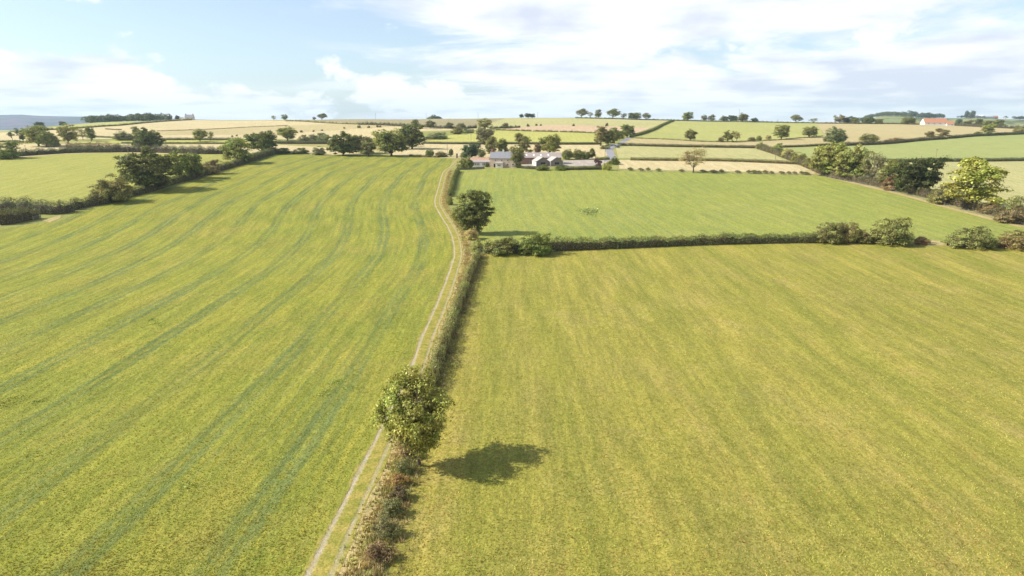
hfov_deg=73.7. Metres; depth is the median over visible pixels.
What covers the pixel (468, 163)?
bush
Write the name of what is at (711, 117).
tree
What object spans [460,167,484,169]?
garden wall
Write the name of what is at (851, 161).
tree
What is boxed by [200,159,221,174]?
bush
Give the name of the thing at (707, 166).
stubble field
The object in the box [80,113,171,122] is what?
wood
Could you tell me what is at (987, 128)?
tree
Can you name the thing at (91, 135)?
tree
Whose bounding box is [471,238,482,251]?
bush
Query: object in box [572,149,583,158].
bush
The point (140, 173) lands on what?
tree
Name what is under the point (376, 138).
tree
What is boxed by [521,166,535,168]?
hedge
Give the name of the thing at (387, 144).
tree
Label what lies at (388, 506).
bush
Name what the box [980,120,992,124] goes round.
tree
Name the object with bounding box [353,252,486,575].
rough grass
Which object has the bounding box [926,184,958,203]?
bush
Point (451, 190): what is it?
hedge
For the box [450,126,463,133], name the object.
bush
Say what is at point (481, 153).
tree
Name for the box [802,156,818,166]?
bush
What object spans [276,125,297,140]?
tree
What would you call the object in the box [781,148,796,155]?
bush
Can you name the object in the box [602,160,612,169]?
bush
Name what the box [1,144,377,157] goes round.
stubble field
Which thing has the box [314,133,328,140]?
bush
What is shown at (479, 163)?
garden building
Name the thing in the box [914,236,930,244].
bush
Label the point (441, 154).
bush
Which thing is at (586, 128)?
stubble field
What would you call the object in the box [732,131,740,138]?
tree
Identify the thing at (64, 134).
tree
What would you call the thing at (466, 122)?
ridge field
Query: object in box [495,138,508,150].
tree
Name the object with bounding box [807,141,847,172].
tree
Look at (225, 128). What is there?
hedge
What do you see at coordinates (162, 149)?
hedge
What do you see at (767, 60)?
sky
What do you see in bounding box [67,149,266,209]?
hedge
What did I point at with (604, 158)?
hedge
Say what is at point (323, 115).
tree
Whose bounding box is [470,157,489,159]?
roof
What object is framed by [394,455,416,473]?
bush
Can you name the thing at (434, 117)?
copse
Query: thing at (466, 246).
rough grass
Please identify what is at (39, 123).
tree
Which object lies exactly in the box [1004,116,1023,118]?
wood
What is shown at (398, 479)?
bush
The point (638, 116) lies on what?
tree
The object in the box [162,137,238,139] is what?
hedge
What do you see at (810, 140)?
stubble field
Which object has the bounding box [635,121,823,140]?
pasture field
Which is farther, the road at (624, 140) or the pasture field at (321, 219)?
the road at (624, 140)
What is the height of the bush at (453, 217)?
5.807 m
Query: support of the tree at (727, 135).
on the stubble field at (810, 140)
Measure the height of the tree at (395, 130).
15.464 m
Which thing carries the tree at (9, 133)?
on the ground at (376, 152)
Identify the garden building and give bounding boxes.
[472,160,489,166]
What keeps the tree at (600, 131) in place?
on the ground at (376, 152)
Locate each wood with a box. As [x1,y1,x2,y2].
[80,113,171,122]
[859,111,921,120]
[907,110,936,117]
[936,113,944,117]
[957,115,984,117]
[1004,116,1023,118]
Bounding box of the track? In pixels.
[301,159,462,575]
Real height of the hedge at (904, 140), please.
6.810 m
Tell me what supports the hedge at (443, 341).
on the ground at (376, 152)
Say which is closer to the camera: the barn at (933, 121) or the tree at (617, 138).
the tree at (617, 138)
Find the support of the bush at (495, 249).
on the ground at (376, 152)
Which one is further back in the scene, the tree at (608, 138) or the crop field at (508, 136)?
the crop field at (508, 136)
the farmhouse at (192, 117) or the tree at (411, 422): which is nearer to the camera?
the tree at (411, 422)
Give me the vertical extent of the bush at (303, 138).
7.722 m
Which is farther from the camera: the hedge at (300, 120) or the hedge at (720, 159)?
the hedge at (300, 120)
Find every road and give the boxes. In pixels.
[604,145,618,160]
[615,123,668,144]
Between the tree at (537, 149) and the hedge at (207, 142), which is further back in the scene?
the hedge at (207, 142)
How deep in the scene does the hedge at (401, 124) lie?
772.48 m
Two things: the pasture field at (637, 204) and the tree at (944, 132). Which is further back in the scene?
the tree at (944, 132)
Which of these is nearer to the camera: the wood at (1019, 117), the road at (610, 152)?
the road at (610, 152)
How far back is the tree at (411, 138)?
480.25 m
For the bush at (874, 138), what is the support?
on the ground at (376, 152)
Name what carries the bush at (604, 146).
on the ground at (376, 152)
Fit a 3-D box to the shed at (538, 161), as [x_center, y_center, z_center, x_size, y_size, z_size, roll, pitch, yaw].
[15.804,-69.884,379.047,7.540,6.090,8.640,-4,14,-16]
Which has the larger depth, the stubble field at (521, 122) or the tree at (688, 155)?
the stubble field at (521, 122)
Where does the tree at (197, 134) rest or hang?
on the crop field at (119, 141)
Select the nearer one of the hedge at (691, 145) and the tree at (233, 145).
the tree at (233, 145)
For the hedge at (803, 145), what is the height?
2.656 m
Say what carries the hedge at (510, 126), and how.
on the ground at (376, 152)
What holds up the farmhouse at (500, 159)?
on the ground at (376, 152)
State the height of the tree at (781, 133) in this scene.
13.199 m
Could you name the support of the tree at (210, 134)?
on the crop field at (119, 141)
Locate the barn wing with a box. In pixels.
[946,121,953,125]
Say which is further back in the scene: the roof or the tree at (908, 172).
the roof
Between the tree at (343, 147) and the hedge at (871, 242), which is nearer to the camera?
the hedge at (871, 242)
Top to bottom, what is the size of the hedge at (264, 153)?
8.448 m
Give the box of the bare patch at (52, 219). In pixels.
[42,215,60,221]
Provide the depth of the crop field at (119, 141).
548.89 m
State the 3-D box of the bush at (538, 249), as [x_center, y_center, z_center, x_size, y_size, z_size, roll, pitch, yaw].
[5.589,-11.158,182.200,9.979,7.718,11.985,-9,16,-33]
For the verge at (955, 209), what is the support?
on the ground at (376, 152)
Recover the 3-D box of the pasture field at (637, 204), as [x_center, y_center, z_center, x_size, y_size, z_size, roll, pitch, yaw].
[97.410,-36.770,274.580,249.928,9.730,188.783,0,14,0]
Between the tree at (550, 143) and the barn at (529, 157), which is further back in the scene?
the tree at (550, 143)
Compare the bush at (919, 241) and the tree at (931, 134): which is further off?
the tree at (931, 134)
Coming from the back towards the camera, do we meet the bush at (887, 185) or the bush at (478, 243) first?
the bush at (887, 185)
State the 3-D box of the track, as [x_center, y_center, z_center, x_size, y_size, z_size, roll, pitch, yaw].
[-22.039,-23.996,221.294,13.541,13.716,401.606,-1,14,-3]
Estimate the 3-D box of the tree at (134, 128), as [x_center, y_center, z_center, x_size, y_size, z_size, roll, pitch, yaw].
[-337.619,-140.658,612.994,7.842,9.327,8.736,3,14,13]
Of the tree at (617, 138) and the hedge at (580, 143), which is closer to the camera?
the hedge at (580, 143)
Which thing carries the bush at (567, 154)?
on the ground at (376, 152)
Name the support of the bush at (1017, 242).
on the ground at (376, 152)
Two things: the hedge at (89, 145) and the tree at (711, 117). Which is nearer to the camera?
the hedge at (89, 145)
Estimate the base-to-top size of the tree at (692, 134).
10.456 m
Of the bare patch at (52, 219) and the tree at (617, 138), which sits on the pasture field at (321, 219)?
the bare patch at (52, 219)
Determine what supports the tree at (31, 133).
on the ground at (376, 152)
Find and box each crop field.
[77,140,274,142]
[427,130,615,141]
[780,134,1023,160]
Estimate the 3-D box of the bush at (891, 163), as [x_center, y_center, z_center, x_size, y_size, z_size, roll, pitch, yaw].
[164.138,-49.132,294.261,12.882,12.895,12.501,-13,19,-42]
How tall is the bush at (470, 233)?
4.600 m
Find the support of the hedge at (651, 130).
on the ground at (376, 152)
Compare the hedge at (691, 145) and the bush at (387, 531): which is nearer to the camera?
the bush at (387, 531)
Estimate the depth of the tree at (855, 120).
971.52 m
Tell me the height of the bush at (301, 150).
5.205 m
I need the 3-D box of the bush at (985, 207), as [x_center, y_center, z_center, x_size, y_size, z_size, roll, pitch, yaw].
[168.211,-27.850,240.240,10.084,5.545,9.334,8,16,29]
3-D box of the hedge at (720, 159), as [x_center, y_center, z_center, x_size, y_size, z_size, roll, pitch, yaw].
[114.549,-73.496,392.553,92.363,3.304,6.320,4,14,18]
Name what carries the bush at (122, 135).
on the ground at (376, 152)
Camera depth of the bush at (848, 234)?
193.76 m
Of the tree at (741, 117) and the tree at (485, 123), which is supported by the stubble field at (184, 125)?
the tree at (485, 123)
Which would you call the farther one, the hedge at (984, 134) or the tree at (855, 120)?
the tree at (855, 120)
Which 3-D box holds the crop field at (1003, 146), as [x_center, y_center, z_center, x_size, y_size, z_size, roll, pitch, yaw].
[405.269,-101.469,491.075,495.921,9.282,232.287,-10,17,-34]
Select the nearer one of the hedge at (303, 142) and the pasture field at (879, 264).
the pasture field at (879, 264)
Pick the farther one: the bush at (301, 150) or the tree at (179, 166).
the bush at (301, 150)
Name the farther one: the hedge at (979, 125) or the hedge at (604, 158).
the hedge at (979, 125)
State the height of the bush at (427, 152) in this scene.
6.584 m
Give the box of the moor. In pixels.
[0,115,199,129]
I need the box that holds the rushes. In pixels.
[576,207,601,214]
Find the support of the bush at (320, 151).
on the ground at (376, 152)
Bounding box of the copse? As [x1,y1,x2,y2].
[426,115,442,118]
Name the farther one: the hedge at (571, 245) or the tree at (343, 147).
the tree at (343, 147)
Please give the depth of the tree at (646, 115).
1024.21 m
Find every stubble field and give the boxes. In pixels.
[0,120,486,140]
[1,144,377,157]
[133,123,398,135]
[380,144,607,158]
[482,118,668,128]
[505,125,648,132]
[616,146,788,161]
[618,160,814,173]
[625,136,828,146]
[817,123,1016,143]
[835,161,1023,210]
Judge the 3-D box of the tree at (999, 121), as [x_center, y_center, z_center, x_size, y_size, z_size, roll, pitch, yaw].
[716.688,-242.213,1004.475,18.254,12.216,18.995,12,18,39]
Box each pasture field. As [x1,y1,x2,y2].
[0,153,246,206]
[0,154,452,575]
[4,121,144,132]
[388,243,1023,575]
[452,169,1023,244]
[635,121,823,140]
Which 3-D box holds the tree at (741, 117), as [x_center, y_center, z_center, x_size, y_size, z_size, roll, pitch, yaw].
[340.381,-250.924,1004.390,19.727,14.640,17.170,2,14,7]
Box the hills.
[861,116,1023,126]
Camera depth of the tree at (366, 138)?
447.21 m
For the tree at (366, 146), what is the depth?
428.88 m
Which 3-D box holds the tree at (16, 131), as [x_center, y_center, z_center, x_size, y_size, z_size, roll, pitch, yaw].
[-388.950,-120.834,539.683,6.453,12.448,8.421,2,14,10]
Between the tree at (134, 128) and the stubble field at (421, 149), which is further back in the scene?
the tree at (134, 128)
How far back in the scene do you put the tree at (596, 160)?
363.90 m
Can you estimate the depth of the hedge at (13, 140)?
551.19 m
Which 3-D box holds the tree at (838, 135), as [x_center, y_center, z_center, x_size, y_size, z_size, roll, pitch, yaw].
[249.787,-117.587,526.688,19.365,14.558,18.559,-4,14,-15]
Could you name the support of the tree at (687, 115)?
on the ground at (376, 152)
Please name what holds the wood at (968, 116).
on the hills
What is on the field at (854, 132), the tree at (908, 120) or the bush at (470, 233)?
the tree at (908, 120)
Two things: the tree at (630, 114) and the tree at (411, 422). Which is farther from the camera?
the tree at (630, 114)
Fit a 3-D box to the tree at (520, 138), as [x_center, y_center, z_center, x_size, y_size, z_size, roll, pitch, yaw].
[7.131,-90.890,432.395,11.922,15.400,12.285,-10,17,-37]
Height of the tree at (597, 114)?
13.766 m
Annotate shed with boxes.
[532,156,548,165]
[547,156,562,165]
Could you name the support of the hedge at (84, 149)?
on the ground at (376, 152)
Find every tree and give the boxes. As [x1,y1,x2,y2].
[6,130,15,141]
[13,128,23,141]
[19,125,52,146]
[33,122,44,125]
[34,130,56,146]
[56,123,78,143]
[77,128,87,137]
[84,127,95,140]
[114,146,177,188]
[130,126,138,134]
[130,127,166,147]
[166,149,190,176]
[185,153,205,174]
[192,128,207,140]
[206,131,213,140]
[218,137,253,160]
[243,130,277,150]
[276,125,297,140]
[316,113,327,118]
[324,131,361,155]
[353,135,374,153]
[358,140,378,155]
[368,363,455,465]
[371,129,388,145]
[376,131,408,155]
[389,127,401,134]
[397,123,426,148]
[410,119,419,126]
[425,120,435,127]
[451,189,496,231]
[457,123,465,128]
[460,143,482,157]
[475,127,494,144]
[476,148,485,156]
[477,118,493,128]
[485,136,497,153]
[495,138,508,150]
[509,144,525,164]
[514,133,533,151]
[533,144,540,151]
[538,133,561,151]
[576,108,588,116]
[593,126,608,145]
[594,109,601,116]
[594,158,602,166]
[603,130,614,143]
[605,108,620,117]
[609,127,621,142]
[620,124,635,137]
[628,113,635,118]
[634,113,640,118]
[642,113,650,118]
[678,146,707,172]
[682,112,693,119]
[684,129,697,139]
[708,114,715,120]
[719,115,728,120]
[722,130,733,141]
[728,115,737,120]
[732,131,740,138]
[737,112,749,121]
[772,124,790,138]
[790,115,803,120]
[801,126,818,137]
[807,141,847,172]
[823,126,848,143]
[832,144,874,176]
[833,114,844,122]
[843,116,859,122]
[852,118,858,123]
[859,150,886,176]
[861,117,873,122]
[874,119,884,122]
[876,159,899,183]
[890,155,951,191]
[900,117,915,123]
[924,131,934,136]
[935,128,950,136]
[941,156,1014,205]
[970,110,975,117]
[974,119,982,123]
[979,124,998,133]
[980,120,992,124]
[993,119,1005,125]
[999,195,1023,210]
[1012,127,1023,131]
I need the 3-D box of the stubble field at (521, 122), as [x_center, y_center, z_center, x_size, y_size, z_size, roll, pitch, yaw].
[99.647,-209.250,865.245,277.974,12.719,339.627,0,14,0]
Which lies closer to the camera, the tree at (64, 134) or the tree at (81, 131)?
the tree at (64, 134)
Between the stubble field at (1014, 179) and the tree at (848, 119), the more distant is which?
the tree at (848, 119)
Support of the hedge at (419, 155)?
on the ground at (376, 152)
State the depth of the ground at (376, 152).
363.38 m
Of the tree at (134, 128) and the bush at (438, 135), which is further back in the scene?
the tree at (134, 128)
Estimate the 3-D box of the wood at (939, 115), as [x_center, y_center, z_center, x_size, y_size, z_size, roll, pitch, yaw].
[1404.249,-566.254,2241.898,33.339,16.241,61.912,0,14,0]
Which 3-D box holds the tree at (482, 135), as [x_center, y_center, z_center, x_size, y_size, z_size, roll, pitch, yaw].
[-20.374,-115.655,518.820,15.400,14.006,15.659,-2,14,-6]
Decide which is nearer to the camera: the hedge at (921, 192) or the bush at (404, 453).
the bush at (404, 453)
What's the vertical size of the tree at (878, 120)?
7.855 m
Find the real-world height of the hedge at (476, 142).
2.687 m
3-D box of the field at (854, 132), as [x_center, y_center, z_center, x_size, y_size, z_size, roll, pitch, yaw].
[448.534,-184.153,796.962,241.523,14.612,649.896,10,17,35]
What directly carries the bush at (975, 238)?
on the ground at (376, 152)
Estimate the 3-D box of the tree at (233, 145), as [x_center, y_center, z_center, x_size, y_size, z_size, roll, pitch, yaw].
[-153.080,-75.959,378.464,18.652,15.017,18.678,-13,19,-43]
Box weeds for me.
[0,317,360,490]
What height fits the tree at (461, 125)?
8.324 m
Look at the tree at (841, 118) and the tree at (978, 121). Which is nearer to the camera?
the tree at (841, 118)
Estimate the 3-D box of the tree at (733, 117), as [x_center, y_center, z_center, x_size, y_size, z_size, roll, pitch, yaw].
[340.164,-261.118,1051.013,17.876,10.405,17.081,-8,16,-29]
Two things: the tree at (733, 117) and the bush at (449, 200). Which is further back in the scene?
the tree at (733, 117)
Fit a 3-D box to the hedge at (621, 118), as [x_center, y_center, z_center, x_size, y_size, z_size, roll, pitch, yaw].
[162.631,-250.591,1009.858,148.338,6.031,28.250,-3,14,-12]
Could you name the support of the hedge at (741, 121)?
on the ground at (376, 152)
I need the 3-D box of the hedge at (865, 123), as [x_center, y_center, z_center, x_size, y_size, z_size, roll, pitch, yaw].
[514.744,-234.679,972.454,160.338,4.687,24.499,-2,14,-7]
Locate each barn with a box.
[519,152,561,163]
[920,118,946,125]
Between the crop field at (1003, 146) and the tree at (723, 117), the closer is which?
the crop field at (1003, 146)
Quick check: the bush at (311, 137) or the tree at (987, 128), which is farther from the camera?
the tree at (987, 128)
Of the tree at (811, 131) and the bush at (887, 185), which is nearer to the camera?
the bush at (887, 185)
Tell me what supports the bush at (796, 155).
on the ground at (376, 152)
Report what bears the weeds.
on the pasture field at (321, 219)
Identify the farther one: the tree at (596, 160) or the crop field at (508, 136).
the crop field at (508, 136)
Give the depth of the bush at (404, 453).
74.47 m
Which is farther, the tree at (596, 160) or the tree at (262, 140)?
the tree at (262, 140)
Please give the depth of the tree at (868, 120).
970.60 m
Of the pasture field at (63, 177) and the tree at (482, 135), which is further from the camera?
the tree at (482, 135)
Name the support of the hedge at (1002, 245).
on the ground at (376, 152)
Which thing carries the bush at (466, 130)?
on the ground at (376, 152)
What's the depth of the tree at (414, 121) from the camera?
718.73 m
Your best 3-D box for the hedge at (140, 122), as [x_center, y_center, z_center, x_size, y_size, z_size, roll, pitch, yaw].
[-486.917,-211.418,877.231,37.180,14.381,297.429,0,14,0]
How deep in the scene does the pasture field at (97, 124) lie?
907.75 m
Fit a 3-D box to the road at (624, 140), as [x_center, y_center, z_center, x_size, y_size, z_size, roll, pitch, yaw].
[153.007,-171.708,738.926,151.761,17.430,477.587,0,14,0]
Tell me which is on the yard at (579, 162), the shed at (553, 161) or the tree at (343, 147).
the shed at (553, 161)
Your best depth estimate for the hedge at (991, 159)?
396.16 m
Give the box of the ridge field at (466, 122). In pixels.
[302,118,503,126]
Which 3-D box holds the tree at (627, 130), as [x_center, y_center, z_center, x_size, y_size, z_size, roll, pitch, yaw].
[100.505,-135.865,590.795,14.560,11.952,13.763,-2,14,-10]
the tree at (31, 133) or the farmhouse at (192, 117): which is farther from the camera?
the farmhouse at (192, 117)
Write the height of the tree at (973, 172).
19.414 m
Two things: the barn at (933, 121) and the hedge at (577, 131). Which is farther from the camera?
the barn at (933, 121)
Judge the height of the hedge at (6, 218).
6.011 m
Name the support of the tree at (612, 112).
on the ground at (376, 152)
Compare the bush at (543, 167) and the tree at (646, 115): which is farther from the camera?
the tree at (646, 115)
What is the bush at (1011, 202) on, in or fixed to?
on the ground at (376, 152)
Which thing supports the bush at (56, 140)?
on the ground at (376, 152)
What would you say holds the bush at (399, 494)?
on the ground at (376, 152)
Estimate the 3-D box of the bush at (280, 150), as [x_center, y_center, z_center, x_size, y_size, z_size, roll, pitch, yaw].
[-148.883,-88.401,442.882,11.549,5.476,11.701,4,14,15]
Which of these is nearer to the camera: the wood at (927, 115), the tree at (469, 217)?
the tree at (469, 217)
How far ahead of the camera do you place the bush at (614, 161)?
384.26 m
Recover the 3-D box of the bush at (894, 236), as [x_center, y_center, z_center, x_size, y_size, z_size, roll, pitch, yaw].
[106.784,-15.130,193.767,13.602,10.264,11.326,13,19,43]
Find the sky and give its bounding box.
[0,0,1023,122]
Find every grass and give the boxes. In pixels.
[336,170,471,575]
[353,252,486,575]
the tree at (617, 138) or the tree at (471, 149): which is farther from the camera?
the tree at (617, 138)
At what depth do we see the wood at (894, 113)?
2204.44 m
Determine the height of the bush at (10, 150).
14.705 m
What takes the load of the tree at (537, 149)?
on the ground at (376, 152)
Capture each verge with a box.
[806,170,1023,226]
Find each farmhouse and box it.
[185,114,194,119]
[490,149,518,167]
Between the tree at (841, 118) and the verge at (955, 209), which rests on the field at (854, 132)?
the tree at (841, 118)
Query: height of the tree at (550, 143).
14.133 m
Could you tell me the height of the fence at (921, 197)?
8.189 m
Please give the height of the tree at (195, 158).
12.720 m
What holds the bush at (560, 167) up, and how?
on the ground at (376, 152)
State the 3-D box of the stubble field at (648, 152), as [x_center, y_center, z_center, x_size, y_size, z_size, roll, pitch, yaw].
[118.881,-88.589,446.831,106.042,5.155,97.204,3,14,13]
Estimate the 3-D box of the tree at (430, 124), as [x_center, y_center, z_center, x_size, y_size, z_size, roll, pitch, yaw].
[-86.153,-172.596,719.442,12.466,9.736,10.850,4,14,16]
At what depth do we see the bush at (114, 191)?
257.31 m
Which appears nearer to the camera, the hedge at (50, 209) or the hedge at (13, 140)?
the hedge at (50, 209)
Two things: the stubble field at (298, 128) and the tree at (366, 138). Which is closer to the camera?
the tree at (366, 138)
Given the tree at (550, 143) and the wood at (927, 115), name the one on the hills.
the wood at (927, 115)
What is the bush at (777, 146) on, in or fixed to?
on the ground at (376, 152)
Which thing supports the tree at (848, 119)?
on the field at (854, 132)
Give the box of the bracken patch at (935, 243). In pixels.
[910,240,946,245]
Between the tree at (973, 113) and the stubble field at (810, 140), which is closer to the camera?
the stubble field at (810, 140)
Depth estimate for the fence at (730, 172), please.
342.53 m
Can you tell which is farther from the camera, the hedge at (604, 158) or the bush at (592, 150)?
the bush at (592, 150)
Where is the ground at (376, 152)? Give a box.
[0,118,1023,575]
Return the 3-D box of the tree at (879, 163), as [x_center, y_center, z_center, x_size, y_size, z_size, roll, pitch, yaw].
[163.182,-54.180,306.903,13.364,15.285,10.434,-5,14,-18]
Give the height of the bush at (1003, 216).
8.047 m
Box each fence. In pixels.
[617,169,822,175]
[832,176,1022,224]
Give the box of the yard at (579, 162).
[521,160,607,166]
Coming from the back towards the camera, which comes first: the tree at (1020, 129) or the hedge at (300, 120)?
the hedge at (300, 120)
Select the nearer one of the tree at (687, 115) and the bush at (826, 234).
the bush at (826, 234)
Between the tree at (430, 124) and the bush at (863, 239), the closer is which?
the bush at (863, 239)
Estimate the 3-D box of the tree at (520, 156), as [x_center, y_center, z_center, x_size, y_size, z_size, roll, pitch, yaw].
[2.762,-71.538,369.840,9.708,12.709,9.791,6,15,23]
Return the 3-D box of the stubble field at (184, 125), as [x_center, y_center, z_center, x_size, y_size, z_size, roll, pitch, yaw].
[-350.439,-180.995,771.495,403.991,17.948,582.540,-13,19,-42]
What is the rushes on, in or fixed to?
on the pasture field at (637, 204)
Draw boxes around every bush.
[0,141,22,158]
[45,137,61,146]
[87,172,132,201]
[112,130,136,139]
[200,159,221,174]
[276,148,290,153]
[291,148,308,153]
[297,135,305,140]
[305,134,316,140]
[311,146,326,154]
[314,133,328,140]
[364,540,395,566]
[370,513,401,538]
[379,496,406,518]
[389,485,407,500]
[390,473,410,486]
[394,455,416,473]
[399,445,416,459]
[423,132,447,138]
[425,149,434,155]
[435,151,446,156]
[445,195,453,204]
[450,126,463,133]
[451,207,460,220]
[456,156,474,167]
[463,128,473,132]
[464,227,478,239]
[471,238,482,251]
[482,236,516,255]
[516,233,552,255]
[536,164,550,169]
[555,164,565,169]
[561,148,572,158]
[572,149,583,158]
[582,151,590,158]
[590,148,595,158]
[599,144,610,148]
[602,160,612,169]
[611,156,619,164]
[772,143,783,150]
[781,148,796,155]
[790,151,807,160]
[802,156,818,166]
[811,222,844,243]
[837,220,862,242]
[854,228,870,243]
[858,133,880,141]
[865,217,914,245]
[880,175,905,189]
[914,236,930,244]
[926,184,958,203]
[940,226,999,248]
[973,201,1002,213]
[992,205,1023,223]
[996,230,1023,249]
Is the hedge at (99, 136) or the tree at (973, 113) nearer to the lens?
the hedge at (99, 136)
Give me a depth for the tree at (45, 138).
489.14 m
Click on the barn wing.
(949, 123)
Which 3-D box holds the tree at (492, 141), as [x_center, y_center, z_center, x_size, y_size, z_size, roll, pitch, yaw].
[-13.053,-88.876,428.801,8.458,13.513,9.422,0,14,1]
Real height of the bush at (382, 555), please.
2.128 m
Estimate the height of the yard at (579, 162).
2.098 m
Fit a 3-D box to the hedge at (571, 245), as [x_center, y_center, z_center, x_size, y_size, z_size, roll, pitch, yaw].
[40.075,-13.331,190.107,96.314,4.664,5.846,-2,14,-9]
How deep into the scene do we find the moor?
5572.86 m
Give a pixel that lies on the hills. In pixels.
(1008, 122)
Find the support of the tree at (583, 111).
on the ground at (376, 152)
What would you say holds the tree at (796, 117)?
on the ground at (376, 152)
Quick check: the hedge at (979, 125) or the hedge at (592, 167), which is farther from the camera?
the hedge at (979, 125)
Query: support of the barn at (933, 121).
on the ground at (376, 152)
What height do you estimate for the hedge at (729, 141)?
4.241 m
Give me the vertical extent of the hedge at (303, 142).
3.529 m
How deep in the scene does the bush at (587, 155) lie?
409.94 m
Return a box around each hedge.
[0,140,23,142]
[0,195,76,214]
[0,206,39,224]
[18,145,107,155]
[46,118,191,129]
[65,140,122,148]
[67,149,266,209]
[77,134,112,137]
[107,143,232,153]
[120,141,224,143]
[157,125,286,130]
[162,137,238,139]
[244,146,277,163]
[275,140,329,143]
[286,119,357,123]
[358,121,476,128]
[409,154,438,157]
[417,248,480,403]
[422,141,601,144]
[447,168,460,196]
[485,231,818,253]
[489,125,520,128]
[495,128,594,132]
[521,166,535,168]
[558,165,601,169]
[560,142,598,144]
[575,117,670,119]
[595,156,609,159]
[629,120,673,136]
[630,143,755,147]
[630,157,797,164]
[631,135,822,141]
[673,119,815,122]
[755,144,1022,223]
[780,143,829,147]
[817,238,893,243]
[818,122,919,124]
[838,135,947,145]
[885,157,1023,161]
[947,241,1023,248]
[948,131,1023,138]
[954,122,1023,128]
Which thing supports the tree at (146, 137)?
on the ground at (376, 152)

